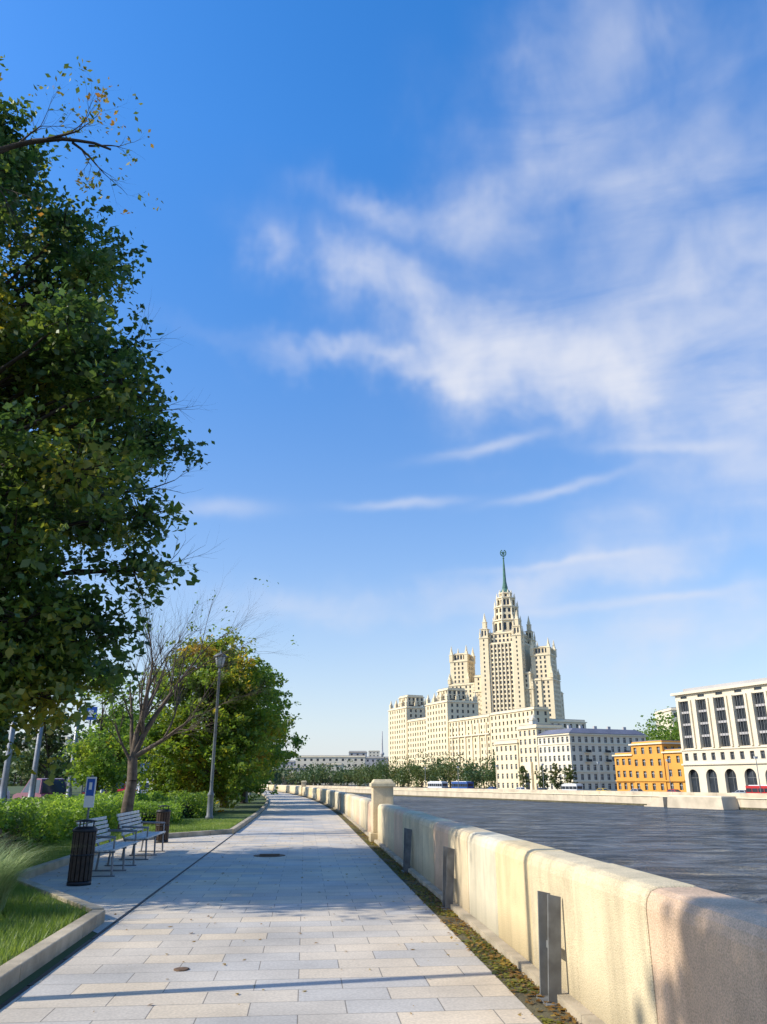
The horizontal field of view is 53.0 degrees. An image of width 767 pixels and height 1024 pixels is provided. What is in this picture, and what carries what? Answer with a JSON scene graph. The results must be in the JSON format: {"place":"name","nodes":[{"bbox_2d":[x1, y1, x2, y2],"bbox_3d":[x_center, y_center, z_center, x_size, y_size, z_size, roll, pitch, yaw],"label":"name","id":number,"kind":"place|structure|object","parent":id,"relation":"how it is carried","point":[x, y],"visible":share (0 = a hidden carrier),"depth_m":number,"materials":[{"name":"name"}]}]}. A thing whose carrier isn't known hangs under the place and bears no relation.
{"place":"outdoors","nodes":[
{"label":"outdoors","id":0,"kind":"place"},
{"bbox_2d":[0,811,255,964],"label":"lawn","id":1,"kind":"structure","parent":0,"point":[238,815],"depth_m":22.20,"materials":[{"name":"green plant"}]},
{"bbox_2d":[0,828,20,862],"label":"barberry shrub","id":2,"kind":"object","parent":1,"relation":"on","point":[9,836],"visible":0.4,"depth_m":13.39,"materials":[{"name":"green plant"}]},
{"bbox_2d":[0,832,45,856],"bbox_3d":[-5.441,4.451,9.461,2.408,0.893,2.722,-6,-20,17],"label":"fountain grass","id":3,"kind":"object","parent":1,"relation":"on","point":[10,839],"depth_m":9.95,"materials":[{"name":"green plant"}]},
{"bbox_2d":[0,880,87,965],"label":"grass","id":4,"kind":"structure","parent":1,"relation":"on","point":[10,932],"depth_m":8.74,"materials":[{"name":"green plant"}]},
{"bbox_2d":[0,841,90,912],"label":"fountain grass","id":5,"kind":"object","parent":1,"relation":"on","point":[8,877],"depth_m":9.26,"materials":[{"name":"green plant"}]},
{"bbox_2d":[0,794,122,853],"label":"hedge","id":6,"kind":"object","parent":1,"relation":"on","point":[37,821],"visible":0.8,"depth_m":19.20,"materials":[{"name":"green plant"}]},
{"bbox_2d":[24,790,164,824],"bbox_3d":[-11.362,12.212,31.940,3.099,1.300,13.949,2,-19,-5],"label":"hedge","id":7,"kind":"object","parent":1,"relation":"on","point":[138,797],"visible":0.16,"depth_m":29.49,"materials":[{"name":"green plant"}]},
{"bbox_2d":[57,673,149,794],"bbox_3d":[-12.081,9.952,33.473,3.805,6.547,3.365,2,-19,-5],"label":"linden tree","id":8,"kind":"object","parent":1,"relation":"on","point":[99,767],"visible":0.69,"depth_m":32.99,"materials":[{"name":"green plant"}]},
{"bbox_2d":[0,54,221,785],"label":"chestnut tree","id":9,"kind":"object","parent":1,"relation":"on","point":[66,371],"visible":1,"depth_m":14.10,"materials":[{"name":"green plant"}]},
{"bbox_2d":[0,818,241,870],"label":"grass","id":10,"kind":"structure","parent":1,"relation":"on","point":[186,825],"depth_m":23.18,"materials":[{"name":"green plant"}]},
{"bbox_2d":[132,796,185,825],"bbox_3d":[-8.515,11.239,28.818,2.026,1.042,3.921,2,-19,-5],"label":"hedge","id":11,"kind":"object","parent":1,"relation":"on","point":[147,810],"visible":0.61,"depth_m":27.93,"materials":[{"name":"green plant"}]},
{"bbox_2d":[152,790,217,817],"bbox_3d":[-9.152,13.639,35.919,2.457,1.225,5.938,2,-19,-5],"label":"hedge","id":12,"kind":"object","parent":1,"relation":"on","point":[195,806],"visible":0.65,"depth_m":33.74,"materials":[{"name":"green plant"}]},
{"bbox_2d":[73,549,305,832],"bbox_3d":[-6.620,5.291,25.533,8.122,10.121,5.601,-3,-20,9],"label":"half bare tree","id":13,"kind":"object","parent":1,"relation":"on","point":[142,731],"visible":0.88,"depth_m":25.05,"materials":[{"name":"brown plant"}]},
{"bbox_2d":[105,622,295,811],"bbox_3d":[-9.917,11.057,41.934,10.323,10.244,8.908,2,-19,-5],"label":"maple tree","id":14,"kind":"object","parent":1,"relation":"on","point":[238,751],"visible":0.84,"depth_m":40.19,"materials":[{"name":"green plant"}]},
{"bbox_2d":[205,651,227,819],"bbox_3d":[-7.306,9.549,33.379,0.620,7.080,0.604,2,-19,-5],"label":"street lamp","id":15,"kind":"object","parent":1,"relation":"on","point":[210,794],"visible":0.86,"depth_m":33.13,"materials":[{"name":"metal"}]},
{"bbox_2d":[29,834,231,932],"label":"paving","id":16,"kind":"structure","parent":0,"point":[120,893],"depth_m":13.92,"materials":[{"name":"grey stone"}]},
{"bbox_2d":[15,877,103,911],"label":"kerb","id":17,"kind":"structure","parent":16,"relation":"on","point":[75,901],"depth_m":10.40,"materials":[{"name":"concrete"}]},
{"bbox_2d":[66,819,97,885],"bbox_3d":[-4.969,5.611,12.697,0.400,0.994,0.400,2,-19,-5],"label":"litter bin","id":18,"kind":"object","parent":16,"relation":"on","point":[80,869],"visible":1,"depth_m":12.56,"materials":[{"name":"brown wood"}]},
{"bbox_2d":[83,775,96,825],"bbox_3d":[-5.110,5.421,13.210,0.170,1.700,0.071,2,-19,-5],"label":"information sign","id":19,"kind":"object","parent":16,"relation":"on","point":[90,789],"visible":0.83,"depth_m":13.36,"materials":[{"name":"metal"}]},
{"bbox_2d":[76,816,137,876],"bbox_3d":[-5.223,6.317,14.605,0.755,0.926,2.100,2,-19,-5],"label":"park bench","id":20,"kind":"object","parent":16,"relation":"on","point":[110,847],"visible":0.75,"depth_m":14.63,"materials":[{"name":"grey metal"}]},
{"bbox_2d":[116,810,165,859],"bbox_3d":[-5.529,7.370,17.612,0.755,0.926,2.300,2,-19,-5],"label":"park bench","id":21,"kind":"object","parent":16,"relation":"on","point":[144,835],"visible":0.96,"depth_m":17.44,"materials":[{"name":"grey metal"}]},
{"bbox_2d":[155,805,170,842],"bbox_3d":[-6.134,8.661,21.356,0.400,0.960,0.400,2,-19,-5],"label":"litter bin","id":22,"kind":"object","parent":16,"relation":"on","point":[163,814],"visible":0.91,"depth_m":21.25,"materials":[{"name":"brown wood"}]},
{"bbox_2d":[0,784,539,1020],"bbox_3d":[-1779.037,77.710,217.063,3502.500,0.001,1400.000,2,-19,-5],"label":"ground","id":23,"kind":"structure","parent":0,"point":[257,804],"depth_m":8.39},
{"bbox_2d":[0,717,19,768],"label":"linden tree","id":24,"kind":"object","parent":23,"relation":"on","point":[6,736],"visible":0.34,"depth_m":84.06,"materials":[{"name":"green plant"}]},
{"bbox_2d":[0,719,33,772],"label":"linden tree","id":25,"kind":"object","parent":23,"relation":"on","point":[18,744],"visible":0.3,"depth_m":97.11,"materials":[{"name":"green plant"}]},
{"bbox_2d":[8,736,81,783],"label":"distant building","id":26,"kind":"structure","parent":23,"relation":"on","point":[66,737],"depth_m":390.89,"materials":[{"name":"paint"}]},
{"bbox_2d":[12,706,81,779],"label":"linden tree","id":27,"kind":"object","parent":23,"relation":"on","point":[53,746],"visible":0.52,"depth_m":113.41,"materials":[{"name":"green plant"}]},
{"bbox_2d":[0,910,104,995],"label":"kerb","id":28,"kind":"structure","parent":23,"relation":"on","point":[16,970],"depth_m":7.22,"materials":[{"name":"concrete"}]},
{"bbox_2d":[16,838,129,878],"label":"kerb","id":29,"kind":"structure","parent":23,"relation":"on","point":[48,867],"depth_m":14.35,"materials":[{"name":"concrete"}]},
{"bbox_2d":[74,714,106,786],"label":"linden tree","id":30,"kind":"object","parent":23,"relation":"on","point":[97,721],"visible":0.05,"depth_m":133.86,"materials":[{"name":"green plant"}]},
{"bbox_2d":[82,698,146,792],"bbox_3d":[-15.339,13.515,43.084,4.016,6.176,4.516,14,-24,-35],"label":"linden tree","id":31,"kind":"object","parent":23,"relation":"on","point":[119,755],"visible":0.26,"depth_m":42.58,"materials":[{"name":"green plant"}]},
{"bbox_2d":[0,744,299,785],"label":"distant trees","id":32,"kind":"object","parent":23,"relation":"on","point":[14,774],"visible":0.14,"depth_m":275.04,"materials":[{"name":"green plant"}]},
{"bbox_2d":[149,829,231,839],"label":"kerb","id":33,"kind":"structure","parent":23,"relation":"on","point":[198,833],"depth_m":23.66,"materials":[{"name":"concrete"}]},
{"bbox_2d":[167,641,301,803],"bbox_3d":[-10.155,13.922,51.325,9.740,10.857,9.036,14,-24,-35],"label":"maple tree","id":34,"kind":"object","parent":23,"relation":"on","point":[279,755],"visible":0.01,"depth_m":51.72,"materials":[{"name":"green plant"}]},
{"bbox_2d":[230,792,267,832],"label":"kerb","id":35,"kind":"structure","parent":23,"relation":"on","point":[238,826],"depth_m":32.09,"materials":[{"name":"concrete"}]},
{"bbox_2d":[234,774,274,799],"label":"maple tree","id":36,"kind":"object","parent":23,"relation":"on","point":[267,781],"visible":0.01,"depth_m":69.94,"materials":[{"name":"green plant"}]},
{"bbox_2d":[203,666,309,802],"bbox_3d":[-10.698,17.502,61.097,9.760,10.785,9.638,2,-19,-5],"label":"maple tree","id":37,"kind":"object","parent":23,"relation":"on","point":[296,741],"visible":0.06,"depth_m":61.08,"materials":[{"name":"green plant"}]},
{"bbox_2d":[261,784,766,1023],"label":"stone parapet","id":38,"kind":"structure","parent":23,"relation":"on","point":[639,947],"depth_m":5.16,"materials":[{"name":"stone"}]},
{"bbox_2d":[0,790,541,1023],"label":"paving","id":39,"kind":"structure","parent":0,"point":[119,973],"depth_m":7.54,"materials":[{"name":"grey stone"}]},
{"bbox_2d":[0,833,234,1008],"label":"drain channel","id":40,"kind":"object","parent":39,"relation":"on","point":[13,997],"visible":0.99,"depth_m":7.92,"materials":[{"name":"black metal"}]},
{"bbox_2d":[174,967,188,970],"bbox_3d":[-1.812,4.102,6.894,0.140,0.014,0.140,2,-19,-5],"label":"drain cover","id":41,"kind":"object","parent":39,"relation":"on","point":[181,969],"visible":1,"depth_m":6.87,"materials":[{"name":"metal"}]},
{"bbox_2d":[58,830,449,1013],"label":"leaf litter","id":42,"kind":"object","parent":39,"relation":"on","point":[264,914],"visible":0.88,"depth_m":11.63,"materials":[{"name":"brown plant"}]},
{"bbox_2d":[253,854,284,856],"bbox_3d":[-2.587,7.793,17.445,0.720,0.022,0.720,2,-19,-5],"label":"manhole cover","id":43,"kind":"object","parent":39,"relation":"on","point":[269,855],"visible":1,"depth_m":17.30,"materials":[{"name":"metal"}]},
{"bbox_2d":[276,760,295,780],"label":"distant building","id":44,"kind":"structure","parent":0,"point":[291,762],"depth_m":919.72,"materials":[{"name":"grey paint"}]},
{"bbox_2d":[300,781,306,795],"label":"parapet pillar","id":45,"kind":"structure","parent":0,"point":[303,783],"depth_m":88.84,"materials":[{"name":"beige stone"}]},
{"bbox_2d":[295,755,365,784],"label":"long office building","id":46,"kind":"structure","parent":0,"point":[307,760],"depth_m":709.36,"materials":[{"name":"paint"}]},
{"bbox_2d":[326,763,342,784],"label":"distant building","id":47,"kind":"structure","parent":0,"point":[338,764],"depth_m":643.25,"materials":[{"name":"paint"}]},
{"bbox_2d":[349,751,366,756],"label":"distant building","id":48,"kind":"structure","parent":0,"point":[358,753],"depth_m":847.48,"materials":[{"name":"grey paint"}]},
{"bbox_2d":[368,751,379,756],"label":"distant building","id":49,"kind":"structure","parent":0,"point":[374,753],"depth_m":1419.84,"materials":[{"name":"paint"}]},
{"bbox_2d":[366,757,388,768],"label":"distant building","id":50,"kind":"structure","parent":0,"point":[371,760],"depth_m":844.99,"materials":[{"name":"grey paint"}]},
{"bbox_2d":[369,779,395,841],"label":"parapet pillar","id":51,"kind":"structure","parent":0,"point":[382,791],"depth_m":21.71,"materials":[{"name":"beige stone"}]},
{"bbox_2d":[281,784,485,788],"bbox_3d":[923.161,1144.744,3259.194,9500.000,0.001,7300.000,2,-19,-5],"label":"bank ground","id":52,"kind":"structure","parent":0,"point":[369,786],"depth_m":598.99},
{"bbox_2d":[285,766,306,784],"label":"distant building","id":53,"kind":"structure","parent":52,"relation":"on","point":[294,769],"depth_m":604.53,"materials":[{"name":"grey paint"}]},
{"bbox_2d":[282,775,333,784],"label":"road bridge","id":54,"kind":"structure","parent":52,"relation":"on","point":[308,783],"depth_m":599.21,"materials":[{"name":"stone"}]},
{"bbox_2d":[271,761,385,785],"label":"distant trees","id":55,"kind":"object","parent":52,"relation":"on","point":[314,775],"visible":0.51,"depth_m":545.92,"materials":[{"name":"green plant"}]},
{"bbox_2d":[380,731,383,756],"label":"television tower","id":56,"kind":"structure","parent":52,"relation":"on","point":[382,754],"depth_m":3440.02,"materials":[{"name":"grey paint"}]},
{"bbox_2d":[345,750,496,788],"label":"embankment trees","id":57,"kind":"object","parent":52,"relation":"on","point":[448,772],"visible":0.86,"depth_m":389.14,"materials":[{"name":"green plant"}]},
{"bbox_2d":[389,687,492,787],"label":"riverside apartment building","id":58,"kind":"structure","parent":52,"relation":"on","point":[451,721],"depth_m":459.87,"materials":[{"name":"beige stone"}]},
{"bbox_2d":[137,784,766,810],"bbox_3d":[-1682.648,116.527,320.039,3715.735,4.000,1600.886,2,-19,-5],"label":"quay wall","id":59,"kind":"structure","parent":52,"relation":"on","point":[752,801],"depth_m":200.66,"materials":[{"name":"concrete"}]},
{"bbox_2d":[516,766,530,787],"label":"linden tree","id":60,"kind":"object","parent":52,"relation":"on","point":[522,774],"visible":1,"depth_m":259.03,"materials":[{"name":"green plant"}]},
{"bbox_2d":[534,765,549,787],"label":"linden tree","id":61,"kind":"object","parent":52,"relation":"on","point":[539,777],"visible":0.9,"depth_m":248.50,"materials":[{"name":"green plant"}]},
{"bbox_2d":[548,763,565,789],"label":"linden tree","id":62,"kind":"object","parent":52,"relation":"on","point":[554,773],"visible":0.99,"depth_m":241.59,"materials":[{"name":"green plant"}]},
{"bbox_2d":[562,764,577,783],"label":"linden tree","id":63,"kind":"object","parent":52,"relation":"on","point":[570,777],"visible":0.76,"depth_m":234.47,"materials":[{"name":"green plant"}]},
{"bbox_2d":[633,706,679,740],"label":"hillside trees","id":64,"kind":"object","parent":52,"relation":"on","point":[653,734],"visible":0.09,"depth_m":331.50,"materials":[{"name":"green plant"}]},
{"bbox_2d":[753,756,761,792],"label":"street lamp","id":65,"kind":"object","parent":52,"relation":"on","point":[755,757],"visible":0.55,"depth_m":151.20,"materials":[{"name":"metal"}]},
{"bbox_2d":[0,0,766,760],"label":"sky","id":66,"kind":"structure","parent":0,"point":[453,285],"materials":[{"name":"blue"}]},
{"bbox_2d":[267,790,577,1023],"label":"soil","id":67,"kind":"structure","parent":0,"point":[522,997],"depth_m":7.49,"materials":[{"name":"brown soil"}]},
{"bbox_2d":[286,792,605,1023],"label":"parapet plinth","id":68,"kind":"structure","parent":67,"relation":"on","point":[579,1012],"depth_m":7.56,"materials":[{"name":"beige stone"}]},
{"bbox_2d":[401,828,411,872],"bbox_3d":[0.436,6.345,14.428,0.180,0.760,0.340,2,-19,-5],"label":"steel bracket","id":69,"kind":"object","parent":68,"relation":"attached to","point":[407,847],"visible":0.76,"depth_m":14.38,"materials":[{"name":"grey metal"}]},
{"bbox_2d":[440,846,454,909],"bbox_3d":[0.858,4.898,10.294,0.180,0.760,0.340,2,-19,-5],"label":"steel bracket","id":70,"kind":"object","parent":68,"relation":"attached to","point":[448,874],"visible":0.81,"depth_m":10.25,"materials":[{"name":"grey metal"}]},
{"bbox_2d":[534,891,561,1007],"bbox_3d":[1.294,3.401,6.020,0.180,0.760,0.340,2,-19,-5],"label":"steel bracket","id":71,"kind":"object","parent":68,"relation":"attached to","point":[549,926],"visible":0.86,"depth_m":6.00,"materials":[{"name":"grey metal"}]},
{"bbox_2d":[336,811,571,1023],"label":"moss","id":72,"kind":"object","parent":67,"relation":"on","point":[501,969],"visible":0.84,"depth_m":7.74,"materials":[{"name":"green plant"}]},
{"bbox_2d":[336,813,577,1023],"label":"leaf litter","id":73,"kind":"object","parent":67,"relation":"on","point":[503,963],"visible":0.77,"depth_m":7.61,"materials":[{"name":"brown plant"}]},
{"bbox_2d":[448,550,564,718],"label":"skyscraper","id":74,"kind":"structure","parent":0,"point":[518,667],"depth_m":568.11,"materials":[{"name":"beige stone"}]},
{"bbox_2d":[493,714,564,789],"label":"portal building","id":75,"kind":"structure","parent":0,"point":[512,756],"depth_m":286.49,"materials":[{"name":"beige stone"}]},
{"bbox_2d":[489,706,586,785],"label":"apartment building","id":76,"kind":"structure","parent":0,"point":[505,724],"depth_m":386.60,"materials":[{"name":"beige stone"}]},
{"bbox_2d":[351,793,766,905],"bbox_3d":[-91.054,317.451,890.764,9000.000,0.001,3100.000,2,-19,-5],"label":"river water","id":77,"kind":"structure","parent":0,"point":[724,852],"depth_m":80.89,"materials":[{"name":"grey liquid"}]},
{"bbox_2d":[644,795,738,809],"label":"landing stage","id":78,"kind":"object","parent":77,"relation":"in","point":[704,802],"visible":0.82,"depth_m":154.11,"materials":[{"name":"concrete"}]},
{"bbox_2d":[536,725,647,790],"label":"apartment block","id":79,"kind":"structure","parent":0,"point":[584,751],"depth_m":262.54,"materials":[{"name":"paint"}]},
{"bbox_2d":[612,740,686,791],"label":"orange building","id":80,"kind":"structure","parent":0,"point":[643,765],"depth_m":224.47,"materials":[{"name":"paint"}]},
{"bbox_2d":[654,707,677,736],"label":"distant building","id":81,"kind":"structure","parent":0,"point":[673,710],"depth_m":401.32,"materials":[{"name":"paint"}]},
{"bbox_2d":[670,678,766,792],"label":"riverside hotel","id":82,"kind":"structure","parent":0,"point":[723,732],"depth_m":187.06,"materials":[{"name":"white paint"}]},
{"label":"road","id":83,"kind":"structure","parent":0,"visible":0},
{"bbox_2d":[0,778,9,801],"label":"parked car","id":84,"kind":"object","parent":83,"relation":"on","point":[8,795],"visible":0.28,"depth_m":57.55,"materials":[{"name":"paint"}]},
{"bbox_2d":[0,713,17,802],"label":"street light mast","id":85,"kind":"object","parent":83,"relation":"on","point":[5,778],"visible":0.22,"depth_m":34.02,"materials":[{"name":"grey metal"}]},
{"bbox_2d":[28,723,43,799],"bbox_3d":[-18.078,10.406,38.367,2.510,8.920,0.495,2,-19,-5],"label":"street light mast","id":86,"kind":"object","parent":83,"relation":"on","point":[32,786],"visible":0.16,"depth_m":37.67,"materials":[{"name":"grey metal"}]},
{"bbox_2d":[12,778,66,798],"bbox_3d":[-19.974,16.475,44.883,1.790,1.750,4.540,17,-26,-41],"label":"parked car","id":87,"kind":"object","parent":83,"relation":"on","point":[43,788],"visible":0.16,"depth_m":43.93,"materials":[{"name":"paint"}]},
{"bbox_2d":[65,685,83,797],"bbox_3d":[-18.682,13.186,44.038,2.510,7.420,0.495,2,-19,-5],"label":"street light mast","id":88,"kind":"object","parent":83,"relation":"on","point":[69,790],"visible":0.14,"depth_m":43.59,"materials":[{"name":"grey metal"}]},
{"bbox_2d":[81,707,97,793],"bbox_3d":[-18.077,14.889,46.676,0.700,5.950,0.137,2,-19,-5],"label":"traffic sign","id":89,"kind":"object","parent":83,"relation":"on","point":[94,710],"visible":0.39,"depth_m":47.43,"materials":[{"name":"blue metal"}]},
{"bbox_2d":[82,785,116,793],"bbox_3d":[-22.252,21.952,60.296,1.790,1.600,4.440,2,-19,-6],"label":"parked car","id":90,"kind":"object","parent":83,"relation":"on","point":[105,790],"visible":0.09,"depth_m":58.81,"materials":[{"name":"paint"}]},
{"bbox_2d":[116,781,125,791],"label":"parked car","id":91,"kind":"object","parent":83,"relation":"on","point":[120,790],"visible":0.01,"depth_m":68.98,"materials":[{"name":"red paint"}]},
{"bbox_2d":[125,753,151,783],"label":"linden tree","id":92,"kind":"object","parent":83,"relation":"on","point":[139,759],"visible":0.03,"depth_m":190.44,"materials":[{"name":"green plant"}]},
{"bbox_2d":[136,782,149,793],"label":"parked car","id":93,"kind":"object","parent":83,"relation":"on","point":[147,785],"visible":0.03,"depth_m":79.28,"materials":[{"name":"paint"}]},
{"label":"embankment road","id":94,"kind":"structure","parent":0,"visible":0},
{"bbox_2d":[428,781,447,787],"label":"city bus","id":95,"kind":"object","parent":94,"relation":"on","point":[436,784],"visible":0.73,"depth_m":276.13,"materials":[{"name":"paint"}]},
{"bbox_2d":[451,781,473,788],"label":"city bus","id":96,"kind":"object","parent":94,"relation":"on","point":[466,784],"visible":0.73,"depth_m":259.89,"materials":[{"name":"paint"}]},
{"bbox_2d":[562,784,582,789],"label":"delivery van","id":97,"kind":"object","parent":94,"relation":"on","point":[572,786],"visible":0.66,"depth_m":207.17,"materials":[{"name":"paint"}]},
{"bbox_2d":[596,788,610,790],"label":"parked car","id":98,"kind":"object","parent":94,"relation":"on","point":[602,789],"visible":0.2,"depth_m":202.84,"materials":[{"name":"paint"}]},
{"bbox_2d":[667,789,680,791],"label":"parked car","id":99,"kind":"object","parent":94,"relation":"on","point":[673,790],"visible":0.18,"depth_m":174.43,"materials":[{"name":"red paint"}]},
{"bbox_2d":[732,790,745,792],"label":"parked car","id":100,"kind":"object","parent":94,"relation":"on","point":[740,791],"visible":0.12,"depth_m":163.83,"materials":[{"name":"paint"}]},
{"bbox_2d":[745,785,766,792],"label":"delivery van","id":101,"kind":"object","parent":94,"relation":"on","point":[752,788],"visible":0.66,"depth_m":156.68,"materials":[{"name":"red paint"}]}
]}

